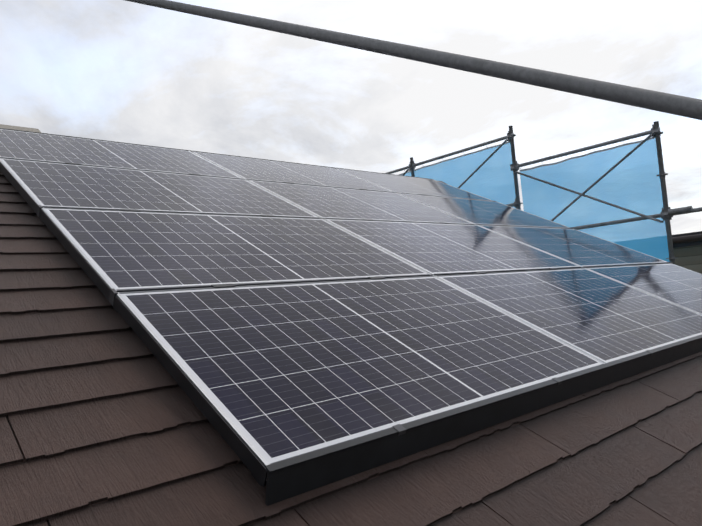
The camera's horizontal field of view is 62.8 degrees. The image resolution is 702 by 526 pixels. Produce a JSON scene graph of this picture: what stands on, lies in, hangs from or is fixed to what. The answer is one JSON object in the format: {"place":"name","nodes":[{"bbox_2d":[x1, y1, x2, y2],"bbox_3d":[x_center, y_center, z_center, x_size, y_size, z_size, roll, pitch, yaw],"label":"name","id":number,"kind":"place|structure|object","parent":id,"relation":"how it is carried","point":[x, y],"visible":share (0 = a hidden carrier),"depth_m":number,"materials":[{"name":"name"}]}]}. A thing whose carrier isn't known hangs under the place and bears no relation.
{"place":"outdoors","nodes":[
{"label":"outdoors","id":0,"kind":"place"},
{"bbox_2d":[0,0,701,234],"label":"sky","id":1,"kind":"structure","parent":0,"point":[124,71],"materials":[{"name":"white"}]},
{"bbox_2d":[673,245,701,273],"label":"neighbour walls","id":2,"kind":"structure","parent":0,"point":[689,257],"depth_m":9.85,"materials":[{"name":"grey"}]},
{"bbox_2d":[672,231,701,247],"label":"neighbour roof","id":3,"kind":"structure","parent":2,"relation":"on","point":[687,239],"depth_m":9.49,"materials":[{"name":"black"}]},
{"label":"ground","id":4,"kind":"structure","parent":0,"visible":0},
{"bbox_2d":[125,0,701,119],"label":"handrail tube","id":5,"kind":"object","parent":4,"relation":"on","point":[684,106],"visible":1,"depth_m":1.88,"materials":[{"name":"grey metal"}]},
{"bbox_2d":[386,121,701,263],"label":"scaffold frame","id":6,"kind":"object","parent":4,"relation":"on","point":[666,214],"visible":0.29,"depth_m":6.61,"materials":[{"name":"metal"}]},
{"bbox_2d":[399,141,515,207],"bbox_3d":[1.157,0.742,8.733,0.086,4.510,3.450,-2,-5,-42],"label":"sheet","id":7,"kind":"object","parent":6,"relation":"attached to","point":[492,178],"visible":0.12,"depth_m":7.96,"materials":[{"name":"blue"}]},
{"bbox_2d":[520,137,669,261],"bbox_3d":[2.914,0.686,6.753,0.082,4.095,1.690,-2,-5,-42],"label":"sheet","id":8,"kind":"object","parent":6,"relation":"attached to","point":[632,182],"visible":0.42,"depth_m":6.64,"materials":[{"name":"blue"}]},
{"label":"house walls","id":9,"kind":"object","parent":4,"relation":"on","visible":0},
{"bbox_2d":[0,171,701,525],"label":"roof slates","id":10,"kind":"object","parent":9,"relation":"on","point":[104,421],"visible":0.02,"depth_m":1.53,"materials":[{"name":"brown"}]},
{"bbox_2d":[0,124,445,183],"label":"ridge cap","id":11,"kind":"object","parent":10,"relation":"on","point":[20,128],"visible":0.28,"depth_m":4.40,"materials":[{"name":"brown"}]},
{"bbox_2d":[0,128,701,505],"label":"mounting frame","id":12,"kind":"object","parent":10,"relation":"on","point":[306,472],"visible":0.38,"depth_m":1.65,"materials":[{"name":"metal"}]},
{"bbox_2d":[0,129,701,480],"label":"solar panels","id":13,"kind":"object","parent":12,"relation":"on","point":[305,334],"visible":0.94,"depth_m":2.69,"materials":[{"name":"glass"}]},
{"bbox_2d":[37,201,672,435],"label":"panel clamps","id":14,"kind":"object","parent":12,"relation":"attached to","point":[400,429],"visible":0.88,"depth_m":1.93,"materials":[{"name":"grey metal"}]}
]}

